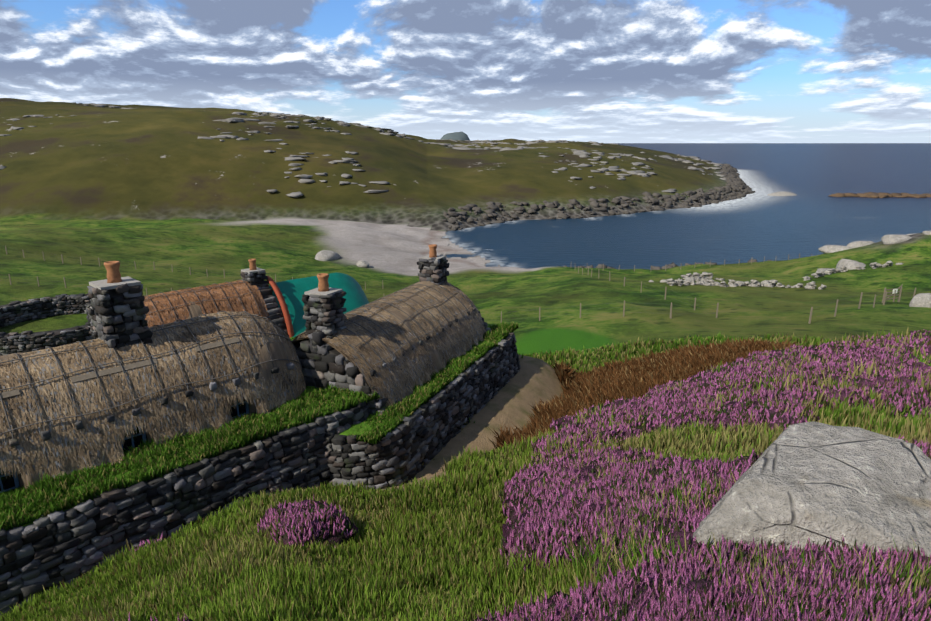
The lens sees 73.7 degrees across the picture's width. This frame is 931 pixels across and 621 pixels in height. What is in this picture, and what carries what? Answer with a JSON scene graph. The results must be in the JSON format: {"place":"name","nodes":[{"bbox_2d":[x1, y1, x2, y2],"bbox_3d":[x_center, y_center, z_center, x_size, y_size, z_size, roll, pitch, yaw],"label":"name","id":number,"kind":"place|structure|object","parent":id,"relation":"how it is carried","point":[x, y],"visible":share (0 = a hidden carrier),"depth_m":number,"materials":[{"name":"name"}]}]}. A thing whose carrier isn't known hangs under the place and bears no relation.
{"place":"outdoors","nodes":[
{"label":"outdoors","id":0,"kind":"place"},
{"bbox_2d":[0,471,19,492],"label":"window frame","id":1,"kind":"object","parent":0,"point":[16,481],"visible":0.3,"depth_m":13.49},
{"bbox_2d":[0,469,14,490],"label":"window pane","id":2,"kind":"structure","parent":1,"relation":"in","point":[8,482],"depth_m":13.45,"materials":[{"name":"black glass"}]},
{"bbox_2d":[121,425,145,450],"bbox_3d":[-8.145,3.121,15.156,0.060,0.720,0.610,14,21,42],"label":"window frame","id":3,"kind":"object","parent":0,"point":[143,436],"visible":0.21,"depth_m":15.18,"materials":[{"name":"wood"}]},
{"bbox_2d":[123,426,142,450],"bbox_3d":[-8.166,3.116,15.176,0.020,0.650,0.540,14,21,42],"label":"window pane","id":4,"kind":"structure","parent":3,"relation":"in","point":[128,442],"depth_m":15.21,"materials":[{"name":"black glass"}]},
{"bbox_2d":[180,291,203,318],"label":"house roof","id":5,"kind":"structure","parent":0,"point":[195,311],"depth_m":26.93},
{"bbox_2d":[232,398,248,417],"bbox_3d":[-6.259,2.618,17.021,0.060,0.720,0.610,14,21,42],"label":"window frame","id":6,"kind":"object","parent":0,"point":[246,407],"visible":0.33,"depth_m":17.11,"materials":[{"name":"black wood"}]},
{"bbox_2d":[230,397,245,416],"bbox_3d":[-6.281,2.612,17.042,0.020,0.650,0.540,14,21,42],"label":"window pane","id":7,"kind":"structure","parent":6,"relation":"in","point":[242,409],"depth_m":17.10,"materials":[{"name":"black glass"}]},
{"bbox_2d":[249,273,263,284],"bbox_3d":[-10.187,-1.312,29.954,0.640,1.200,0.640,14,20,42],"label":"house chimney","id":8,"kind":"object","parent":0,"point":[256,279],"visible":0.07,"depth_m":29.62,"materials":[{"name":"black stone"}]},
{"bbox_2d":[241,267,264,273],"bbox_3d":[-10.187,-1.925,29.789,0.820,0.080,0.820,14,20,42],"label":"chimney cap","id":9,"kind":"object","parent":8,"relation":"on","point":[251,271],"visible":0.86,"depth_m":29.56,"materials":[{"name":"grey stone"}]},
{"bbox_2d":[248,259,256,269],"bbox_3d":[-10.187,-2.205,29.713,0.369,0.500,0.365,0,15,2],"label":"chimney pot","id":10,"kind":"object","parent":9,"relation":"on","point":[252,265],"visible":1,"depth_m":29.60,"materials":[{"name":"orange ceramic"}]},
{"bbox_2d":[240,271,268,289],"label":"house chimney stones","id":11,"kind":"object","parent":8,"relation":"attached to","point":[248,277],"visible":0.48,"depth_m":29.67,"materials":[{"name":"grey stone"}]},
{"bbox_2d":[262,294,285,329],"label":"stone gable wall","id":12,"kind":"structure","parent":0,"point":[265,297],"depth_m":29.57,"materials":[{"name":"grey stone"}]},
{"bbox_2d":[259,288,287,334],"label":"house gable stones","id":13,"kind":"object","parent":12,"relation":"attached to","point":[277,319],"visible":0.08,"depth_m":29.50,"materials":[{"name":"grey stone"}]},
{"bbox_2d":[440,132,469,140],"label":"island rock","id":14,"kind":"object","parent":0,"point":[462,136],"visible":0.31,"depth_m":6661.92,"materials":[{"name":"grey stone"}]},
{"bbox_2d":[0,98,930,620],"bbox_3d":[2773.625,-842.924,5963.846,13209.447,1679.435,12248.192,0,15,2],"label":"terrain","id":15,"kind":"structure","parent":0,"point":[164,188],"depth_m":156.05,"materials":[{"name":"green plant"}]},
{"bbox_2d":[0,295,90,354],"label":"enclosure wall","id":16,"kind":"structure","parent":15,"relation":"on","point":[51,331],"depth_m":32.36,"materials":[{"name":"stone"}]},
{"bbox_2d":[0,293,88,335],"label":"wall capstones","id":17,"kind":"object","parent":16,"relation":"on","point":[60,297],"visible":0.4,"depth_m":37.49,"materials":[{"name":"grey stone"}]},
{"bbox_2d":[0,295,91,327],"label":"enclosure wall stones","id":18,"kind":"object","parent":16,"relation":"attached to","point":[49,308],"visible":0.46,"depth_m":38.22,"materials":[{"name":"grey stone"}]},
{"bbox_2d":[0,326,93,355],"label":"enclosure wall stones","id":19,"kind":"object","parent":15,"relation":"on","point":[17,341],"visible":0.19,"depth_m":31.29,"materials":[{"name":"grey stone"}]},
{"bbox_2d":[9,274,196,294],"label":"field fence","id":20,"kind":"object","parent":15,"relation":"on","point":[64,283],"depth_m":65.86,"materials":[{"name":"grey wood"}]},
{"bbox_2d":[0,274,385,299],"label":"field fence wires","id":21,"kind":"object","parent":20,"relation":"attached to","point":[81,287],"visible":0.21,"depth_m":66.17,"materials":[{"name":"grey metal"}]},
{"bbox_2d":[0,386,352,600],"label":"house wall","id":22,"kind":"structure","parent":15,"relation":"on","point":[307,389],"depth_m":13.98,"materials":[{"name":"black stone"}]},
{"bbox_2d":[0,311,301,438],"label":"house ropes","id":23,"kind":"object","parent":22,"relation":"attached to","point":[186,383],"visible":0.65,"depth_m":15.35,"materials":[{"name":"grey"}]},
{"bbox_2d":[9,363,304,446],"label":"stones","id":24,"kind":"object","parent":23,"relation":"hanging from","point":[45,435],"visible":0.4,"depth_m":15.36,"materials":[{"name":"grey stone"}]},
{"bbox_2d":[0,336,302,486],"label":"house roof","id":25,"kind":"structure","parent":22,"relation":"on","point":[277,351],"depth_m":17.52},
{"bbox_2d":[0,337,239,398],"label":"house battens","id":26,"kind":"object","parent":25,"relation":"on","point":[15,392],"visible":0.79,"depth_m":15.11,"materials":[{"name":"grey wood"}]},
{"bbox_2d":[108,289,140,342],"bbox_3d":[-8.806,0.533,15.921,0.740,2.450,0.740,14,21,42],"label":"house chimney","id":27,"kind":"object","parent":25,"relation":"on","point":[112,293],"depth_m":15.39,"materials":[{"name":"grey stone"}]},
{"bbox_2d":[89,276,140,289],"bbox_3d":[-8.806,-0.684,15.593,0.920,0.080,0.920,14,21,42],"label":"chimney cap","id":28,"kind":"object","parent":27,"relation":"on","point":[104,284],"visible":0.71,"depth_m":15.42,"materials":[{"name":"grey stone"}]},
{"bbox_2d":[104,261,121,282],"bbox_3d":[-8.806,-0.964,15.517,0.369,0.500,0.366,0,15,2],"label":"chimney pot","id":29,"kind":"object","parent":28,"relation":"on","point":[113,272],"visible":1,"depth_m":15.41,"materials":[{"name":"orange ceramic"}]},
{"bbox_2d":[87,283,152,348],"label":"house chimney stones","id":30,"kind":"object","parent":27,"relation":"attached to","point":[133,311],"visible":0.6,"depth_m":15.47,"materials":[{"name":"grey stone"}]},
{"bbox_2d":[0,401,370,614],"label":"house wall stones","id":31,"kind":"object","parent":22,"relation":"attached to","point":[168,509],"visible":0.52,"depth_m":13.89,"materials":[{"name":"grey stone"}]},
{"bbox_2d":[5,245,382,289],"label":"field fence","id":32,"kind":"object","parent":15,"relation":"on","point":[154,266],"depth_m":85.94,"materials":[{"name":"grey wood"}]},
{"bbox_2d":[4,246,378,286],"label":"field fence wires","id":33,"kind":"object","parent":32,"relation":"attached to","point":[152,262],"visible":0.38,"depth_m":86.02,"materials":[{"name":"grey metal"}]},
{"bbox_2d":[315,250,339,260],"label":"rock","id":34,"kind":"object","parent":15,"relation":"on","point":[325,255],"visible":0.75,"depth_m":118.47,"materials":[{"name":"grey stone"}]},
{"bbox_2d":[296,347,384,409],"bbox_3d":[-4.342,2.631,19.760,4.717,3.497,1.100,6,16,23],"label":"gable wall core","id":35,"kind":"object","parent":15,"relation":"on","point":[334,351],"depth_m":18.65,"materials":[{"name":"grey stone"}]},
{"bbox_2d":[294,331,396,415],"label":"house gable stones","id":36,"kind":"object","parent":15,"relation":"on","point":[323,373],"visible":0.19,"depth_m":18.67,"materials":[{"name":"grey stone"}]},
{"bbox_2d":[356,260,368,267],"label":"rock","id":37,"kind":"object","parent":15,"relation":"on","point":[363,263],"visible":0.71,"depth_m":113.25,"materials":[{"name":"grey stone"}]},
{"bbox_2d":[0,101,726,197],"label":"rock outcrops","id":38,"kind":"object","parent":15,"relation":"on","point":[580,153],"visible":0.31,"depth_m":288.87,"materials":[{"name":"grey stone"}]},
{"bbox_2d":[331,324,513,484],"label":"house wall","id":39,"kind":"structure","parent":15,"relation":"on","point":[354,429],"depth_m":17.59,"materials":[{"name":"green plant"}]},
{"bbox_2d":[293,281,483,402],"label":"house roof","id":40,"kind":"structure","parent":39,"relation":"on","point":[434,353],"depth_m":21.85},
{"bbox_2d":[312,302,338,329],"bbox_3d":[-4.322,0.257,19.167,0.640,1.650,0.640,6,16,23],"label":"house chimney","id":41,"kind":"object","parent":40,"relation":"on","point":[334,315],"depth_m":18.91,"materials":[{"name":"grey stone"}]},
{"bbox_2d":[304,287,342,294],"bbox_3d":[-4.322,-0.573,18.943,0.820,0.080,0.820,6,16,23],"label":"chimney cap","id":42,"kind":"object","parent":41,"relation":"on","point":[315,291],"visible":0.64,"depth_m":18.80,"materials":[{"name":"grey concrete"}]},
{"bbox_2d":[317,273,328,291],"bbox_3d":[-4.322,-0.853,18.867,0.366,0.500,0.369,0,15,2],"label":"chimney pot","id":43,"kind":"object","parent":42,"relation":"on","point":[323,285],"visible":1,"depth_m":18.76,"materials":[{"name":"orange ceramic"}]},
{"bbox_2d":[302,291,346,342],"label":"house chimney stones","id":44,"kind":"object","parent":41,"relation":"attached to","point":[324,311],"visible":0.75,"depth_m":18.75,"materials":[{"name":"grey stone"}]},
{"bbox_2d":[291,281,472,369],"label":"house ropes","id":45,"kind":"object","parent":40,"relation":"on","point":[398,318],"visible":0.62,"depth_m":21.81,"materials":[{"name":"brown fabric"}]},
{"bbox_2d":[370,308,475,375],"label":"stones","id":46,"kind":"object","parent":45,"relation":"hanging from","point":[373,371],"visible":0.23,"depth_m":21.17,"materials":[{"name":"grey stone"}]},
{"bbox_2d":[417,257,448,284],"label":"house chimney stones","id":47,"kind":"object","parent":40,"relation":"on","point":[431,272],"visible":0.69,"depth_m":25.40,"materials":[{"name":"grey stone"}]},
{"bbox_2d":[421,255,445,259],"bbox_3d":[-1.343,-2.173,25.641,0.820,0.080,0.820,6,16,23],"label":"chimney cap","id":48,"kind":"object","parent":47,"relation":"on","point":[438,257],"visible":0.5,"depth_m":25.51,"materials":[{"name":"grey concrete"}]},
{"bbox_2d":[429,244,436,257],"bbox_3d":[-1.343,-2.453,25.565,0.366,0.500,0.369,0,15,2],"label":"chimney pot","id":49,"kind":"object","parent":48,"relation":"on","point":[432,251],"visible":1,"depth_m":25.45,"materials":[{"name":"orange ceramic"}]},
{"bbox_2d":[324,333,520,489],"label":"house wall stones","id":50,"kind":"object","parent":39,"relation":"attached to","point":[399,453],"visible":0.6,"depth_m":18.82,"materials":[{"name":"grey stone"}]},
{"bbox_2d":[0,321,930,620],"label":"vegetation","id":51,"kind":"object","parent":15,"relation":"on","point":[242,563],"visible":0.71,"depth_m":10.20,"materials":[{"name":"green plant"}]},
{"bbox_2d":[478,311,490,331],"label":"house gable stones","id":52,"kind":"object","parent":15,"relation":"on","point":[485,325],"depth_m":25.95,"materials":[{"name":"grey stone"}]},
{"bbox_2d":[113,329,930,620],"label":"heather flowers","id":53,"kind":"object","parent":15,"relation":"on","point":[339,538],"visible":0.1,"depth_m":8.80,"materials":[{"name":"purple plant"}]},
{"bbox_2d":[501,300,671,322],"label":"fence","id":54,"kind":"object","parent":15,"relation":"on","point":[580,311],"visible":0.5,"depth_m":48.33,"materials":[{"name":"grey wood"}]},
{"bbox_2d":[491,303,670,320],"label":"fence wires","id":55,"kind":"object","parent":54,"relation":"attached to","point":[579,309],"visible":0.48,"depth_m":48.32,"materials":[{"name":"grey metal"}]},
{"bbox_2d":[442,163,754,230],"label":"shore rock","id":56,"kind":"object","parent":15,"relation":"on","point":[735,181],"visible":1,"depth_m":232.11,"materials":[{"name":"grey stone"}]},
{"bbox_2d":[578,267,718,318],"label":"field fence","id":57,"kind":"object","parent":15,"relation":"on","point":[664,298],"depth_m":57.88,"materials":[{"name":"grey wood"}]},
{"bbox_2d":[581,268,716,313],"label":"field fence wires","id":58,"kind":"object","parent":57,"relation":"attached to","point":[675,299],"visible":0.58,"depth_m":53.81,"materials":[{"name":"grey metal"}]},
{"bbox_2d":[557,259,771,269],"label":"shore rock","id":59,"kind":"object","parent":15,"relation":"on","point":[672,264],"depth_m":115.08,"materials":[{"name":"grey stone"}]},
{"bbox_2d":[680,272,724,284],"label":"ruin wall","id":60,"kind":"structure","parent":15,"relation":"on","point":[702,276],"depth_m":80.64,"materials":[{"name":"grey stone"}]},
{"bbox_2d":[603,254,811,271],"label":"fence","id":61,"kind":"object","parent":15,"relation":"on","point":[710,262],"depth_m":111.52,"materials":[{"name":"grey wood"}]},
{"bbox_2d":[575,254,812,269],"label":"shore fence wires","id":62,"kind":"object","parent":61,"relation":"on","point":[681,265],"visible":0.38,"depth_m":110.85,"materials":[{"name":"grey metal"}]},
{"bbox_2d":[667,278,826,289],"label":"ruin wall","id":63,"kind":"structure","parent":15,"relation":"on","point":[680,282],"depth_m":74.04,"materials":[{"name":"grey stone"}]},
{"bbox_2d":[693,421,930,556],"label":"rock","id":64,"kind":"object","parent":15,"relation":"on","point":[815,482],"visible":0.56,"depth_m":5.29,"materials":[{"name":"grey stone"}]},
{"bbox_2d":[818,245,853,253],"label":"knoll rock","id":65,"kind":"object","parent":15,"relation":"on","point":[825,249],"visible":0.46,"depth_m":105.02,"materials":[{"name":"grey stone"}]},
{"bbox_2d":[836,259,865,269],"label":"knoll rock","id":66,"kind":"object","parent":15,"relation":"on","point":[850,264],"visible":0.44,"depth_m":89.56,"materials":[{"name":"grey stone"}]},
{"bbox_2d":[802,261,903,280],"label":"ruin wall","id":67,"kind":"structure","parent":15,"relation":"on","point":[821,273],"depth_m":85.92,"materials":[{"name":"grey stone"}]},
{"bbox_2d":[847,241,874,247],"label":"knoll rock","id":68,"kind":"object","parent":15,"relation":"on","point":[855,244],"visible":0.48,"depth_m":103.52,"materials":[{"name":"grey stone"}]},
{"bbox_2d":[808,288,915,323],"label":"fence","id":69,"kind":"object","parent":15,"relation":"on","point":[810,316],"visible":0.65,"depth_m":45.81,"materials":[{"name":"grey wood"}]},
{"bbox_2d":[813,287,926,316],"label":"fence wires","id":70,"kind":"object","parent":69,"relation":"attached to","point":[865,299],"visible":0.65,"depth_m":46.47,"materials":[{"name":"grey metal"}]},
{"bbox_2d":[882,284,902,302],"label":"gate","id":71,"kind":"structure","parent":15,"relation":"on","point":[900,291],"depth_m":54.83,"materials":[{"name":"grey wood"}]},
{"bbox_2d":[881,234,911,244],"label":"knoll rock","id":72,"kind":"object","parent":15,"relation":"on","point":[890,239],"visible":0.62,"depth_m":97.00,"materials":[{"name":"grey stone"}]},
{"bbox_2d":[909,293,930,307],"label":"rock","id":73,"kind":"object","parent":15,"relation":"on","point":[921,300],"visible":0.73,"depth_m":50.43,"materials":[{"name":"grey stone"}]},
{"bbox_2d":[922,231,930,234],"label":"knoll rock","id":74,"kind":"object","parent":15,"relation":"on","point":[926,232],"visible":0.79,"depth_m":96.73,"materials":[{"name":"grey stone"}]},
{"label":"house","id":75,"kind":"object","parent":15,"relation":"on","visible":0},
{"bbox_2d":[86,305,95,339],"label":"house chimney stones","id":76,"kind":"object","parent":75,"relation":"on","point":[91,325],"depth_m":25.20,"materials":[{"name":"grey stone"}]},
{"bbox_2d":[144,279,260,324],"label":"house ropes","id":77,"kind":"object","parent":75,"relation":"on","point":[203,300],"visible":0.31,"depth_m":27.46,"materials":[{"name":"brown fabric"}]},
{"bbox_2d":[0,280,486,491],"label":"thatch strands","id":78,"kind":"object","parent":75,"relation":"attached to","point":[67,447],"visible":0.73,"depth_m":16.23,"materials":[{"name":"plant"}]},
{"bbox_2d":[267,276,293,337],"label":"roof trim","id":79,"kind":"structure","parent":75,"relation":"attached to","point":[282,303],"depth_m":29.64,"materials":[{"name":"red metal"}]},
{"bbox_2d":[269,273,368,336],"bbox_3d":[-7.729,-0.664,32.781,4.514,2.477,6.001,14,21,42],"label":"tarpaulin","id":80,"kind":"object","parent":75,"relation":"attached to","point":[294,290],"visible":0.44,"depth_m":31.57,"materials":[{"name":"teal plastic"}]},
{"bbox_2d":[0,0,930,142],"label":"sky","id":81,"kind":"structure","parent":0,"point":[600,71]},
{"bbox_2d":[441,143,930,269],"bbox_3d":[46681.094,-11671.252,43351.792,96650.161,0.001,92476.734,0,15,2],"label":"sea","id":82,"kind":"structure","parent":0,"point":[808,220],"depth_m":207.76,"materials":[{"name":"blue liquid"}]},
{"bbox_2d":[768,191,796,195],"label":"skerry rock","id":83,"kind":"object","parent":82,"relation":"in","point":[782,193],"visible":0.52,"depth_m":305.71,"materials":[{"name":"beige stone"}]},
{"bbox_2d":[829,192,930,197],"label":"skerry rock","id":84,"kind":"object","parent":82,"relation":"in","point":[885,195],"visible":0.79,"depth_m":298.53,"materials":[{"name":"stone"}]}
]}

